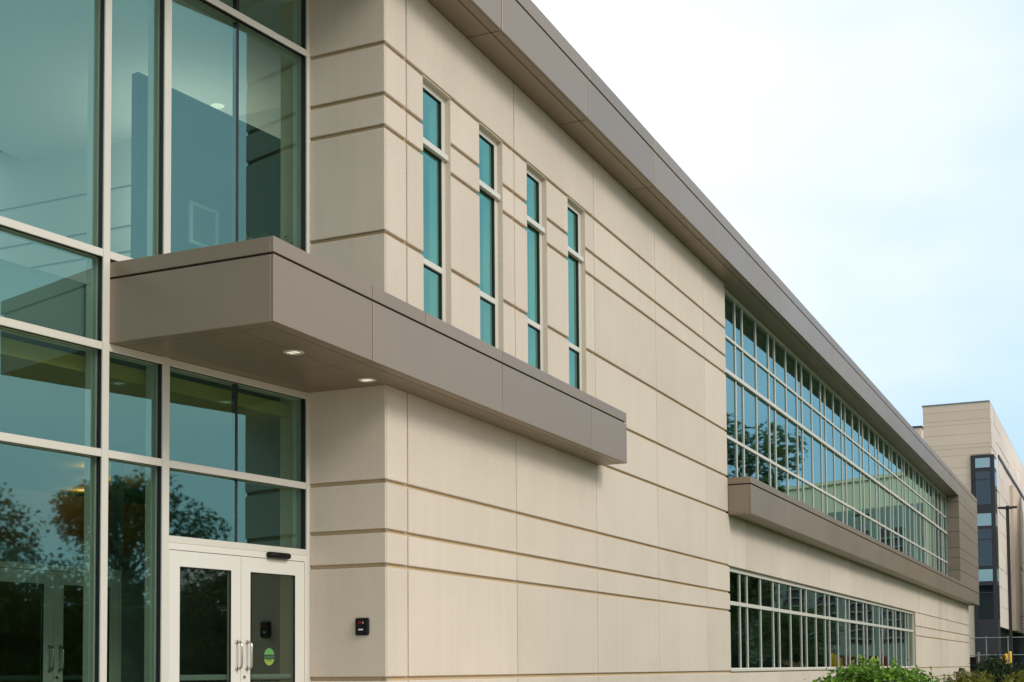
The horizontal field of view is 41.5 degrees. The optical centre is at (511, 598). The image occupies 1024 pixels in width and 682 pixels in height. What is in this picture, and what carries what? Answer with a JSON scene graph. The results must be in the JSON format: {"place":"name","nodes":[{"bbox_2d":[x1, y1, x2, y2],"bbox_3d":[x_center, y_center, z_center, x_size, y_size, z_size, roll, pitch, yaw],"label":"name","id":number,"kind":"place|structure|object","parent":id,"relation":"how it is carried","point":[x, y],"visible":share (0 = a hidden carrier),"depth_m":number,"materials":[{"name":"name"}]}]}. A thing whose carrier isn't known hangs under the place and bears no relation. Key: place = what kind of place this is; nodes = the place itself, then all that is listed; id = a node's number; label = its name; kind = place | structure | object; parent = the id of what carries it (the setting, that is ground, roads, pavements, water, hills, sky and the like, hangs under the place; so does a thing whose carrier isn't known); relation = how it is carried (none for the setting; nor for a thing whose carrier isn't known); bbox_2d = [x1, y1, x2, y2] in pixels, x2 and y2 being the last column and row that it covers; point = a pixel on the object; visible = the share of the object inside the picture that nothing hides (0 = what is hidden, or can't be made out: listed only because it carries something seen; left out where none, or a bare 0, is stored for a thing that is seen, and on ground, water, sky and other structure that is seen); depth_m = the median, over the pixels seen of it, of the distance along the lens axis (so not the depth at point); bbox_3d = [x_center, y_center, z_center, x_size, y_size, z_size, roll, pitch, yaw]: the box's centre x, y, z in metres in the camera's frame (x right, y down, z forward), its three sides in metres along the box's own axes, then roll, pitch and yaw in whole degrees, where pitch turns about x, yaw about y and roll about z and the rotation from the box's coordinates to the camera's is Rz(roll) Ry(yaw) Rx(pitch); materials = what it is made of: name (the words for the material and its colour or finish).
{"place":"outdoors","nodes":[
{"label":"outdoors","id":0,"kind":"place"},
{"bbox_2d":[531,0,1023,466],"label":"sky","id":1,"kind":"structure","parent":0,"point":[870,153],"materials":[{"name":"white"}]},
{"bbox_2d":[912,426,922,437],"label":"rooftop block","id":2,"kind":"structure","parent":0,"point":[919,430],"depth_m":128.29,"materials":[{"name":"concrete"}]},
{"label":"ground","id":3,"kind":"structure","parent":0,"visible":0},
{"bbox_2d":[0,0,978,681],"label":"office building","id":4,"kind":"structure","parent":3,"relation":"on","point":[514,352],"depth_m":16.22,"materials":[{"name":"concrete"}]},
{"bbox_2d":[188,200,218,246],"bbox_3d":[-3.593,-4.336,15.746,0.030,0.490,0.450,-2,-4,33],"label":"picture frame","id":5,"kind":"object","parent":4,"relation":"attached to","point":[203,226],"visible":0.81,"depth_m":15.73,"materials":[{"name":"teal glass"}]},
{"bbox_2d":[266,552,290,559],"bbox_3d":[-2.351,-0.437,13.658,0.066,0.064,0.310,-2,-4,33],"label":"door sensor","id":6,"kind":"object","parent":4,"relation":"attached to","point":[279,555],"depth_m":13.61,"materials":[{"name":"black plastic"}]},
{"bbox_2d":[355,618,368,634],"bbox_3d":[-1.528,0.284,13.772,0.160,0.178,0.034,-2,-3,24],"label":"card reader","id":7,"kind":"object","parent":4,"relation":"attached to","point":[361,626],"visible":1,"depth_m":13.76,"materials":[{"name":"black plastic"}]},
{"bbox_2d":[421,75,450,324],"bbox_3d":[-0.988,-4.230,15.064,0.360,2.970,0.665,-2,-3,24],"label":"slit window","id":8,"kind":"structure","parent":4,"relation":"in","point":[437,150],"depth_m":15.28,"materials":[{"name":"glass"}]},
{"bbox_2d":[477,122,503,350],"bbox_3d":[-0.406,-4.168,16.349,0.360,2.970,0.660,-2,-3,24],"label":"slit window","id":9,"kind":"structure","parent":4,"relation":"in","point":[491,187],"depth_m":16.56,"materials":[{"name":"glass"}]},
{"bbox_2d":[525,162,547,373],"bbox_3d":[0.172,-4.107,17.624,0.360,2.970,0.657,-2,-3,24],"label":"slit window","id":10,"kind":"structure","parent":4,"relation":"in","point":[536,228],"depth_m":17.83,"materials":[{"name":"glass"}]},
{"bbox_2d":[566,196,586,392],"bbox_3d":[0.749,-4.045,18.900,0.360,2.970,0.660,-2,-3,24],"label":"slit window","id":11,"kind":"structure","parent":4,"relation":"in","point":[576,215],"depth_m":19.11,"materials":[{"name":"glass"}]},
{"bbox_2d":[804,667,879,681],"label":"shrub","id":12,"kind":"object","parent":3,"relation":"on","point":[827,679],"visible":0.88,"depth_m":18.97,"materials":[{"name":"green plant"}]},
{"bbox_2d":[828,654,909,681],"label":"shrub","id":13,"kind":"object","parent":3,"relation":"on","point":[867,673],"visible":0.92,"depth_m":19.02,"materials":[{"name":"green plant"}]},
{"bbox_2d":[873,657,947,681],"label":"shrub","id":14,"kind":"object","parent":3,"relation":"on","point":[915,675],"visible":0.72,"depth_m":19.16,"materials":[{"name":"green plant"}]},
{"bbox_2d":[939,669,999,681],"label":"shrub","id":15,"kind":"object","parent":3,"relation":"on","point":[963,676],"visible":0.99,"depth_m":30.12,"materials":[{"name":"green plant"}]},
{"bbox_2d":[969,657,976,675],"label":"black cabinet","id":16,"kind":"object","parent":3,"relation":"on","point":[973,660],"visible":0.48,"depth_m":66.29,"materials":[{"name":"plastic"}]},
{"bbox_2d":[922,400,1023,669],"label":"building","id":17,"kind":"structure","parent":3,"relation":"on","point":[970,445],"depth_m":99.86,"materials":[{"name":"concrete"}]},
{"bbox_2d":[969,652,1020,681],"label":"shrub","id":18,"kind":"object","parent":3,"relation":"on","point":[990,665],"visible":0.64,"depth_m":40.17,"materials":[{"name":"green plant"}]},
{"bbox_2d":[969,636,1023,669],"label":"chain link fence","id":19,"kind":"object","parent":3,"relation":"on","point":[986,637],"visible":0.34,"depth_m":81.89,"materials":[{"name":"metal"}]},
{"bbox_2d":[998,506,1016,669],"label":"light pole","id":20,"kind":"object","parent":3,"relation":"on","point":[1007,508],"visible":1,"depth_m":53.59,"materials":[{"name":"brown metal"}]},
{"bbox_2d":[1008,651,1011,663],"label":"bollard","id":21,"kind":"object","parent":3,"relation":"on","point":[1010,656],"visible":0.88,"depth_m":48.86,"materials":[{"name":"yellow metal"}]},
{"bbox_2d":[1001,670,1023,681],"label":"shrub","id":22,"kind":"object","parent":3,"relation":"on","point":[1011,679],"visible":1,"depth_m":30.40,"materials":[{"name":"green plant"}]},
{"bbox_2d":[1015,662,1023,681],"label":"shrub","id":23,"kind":"object","parent":3,"relation":"on","point":[1021,665],"visible":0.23,"depth_m":41.06,"materials":[{"name":"green plant"}]}
]}

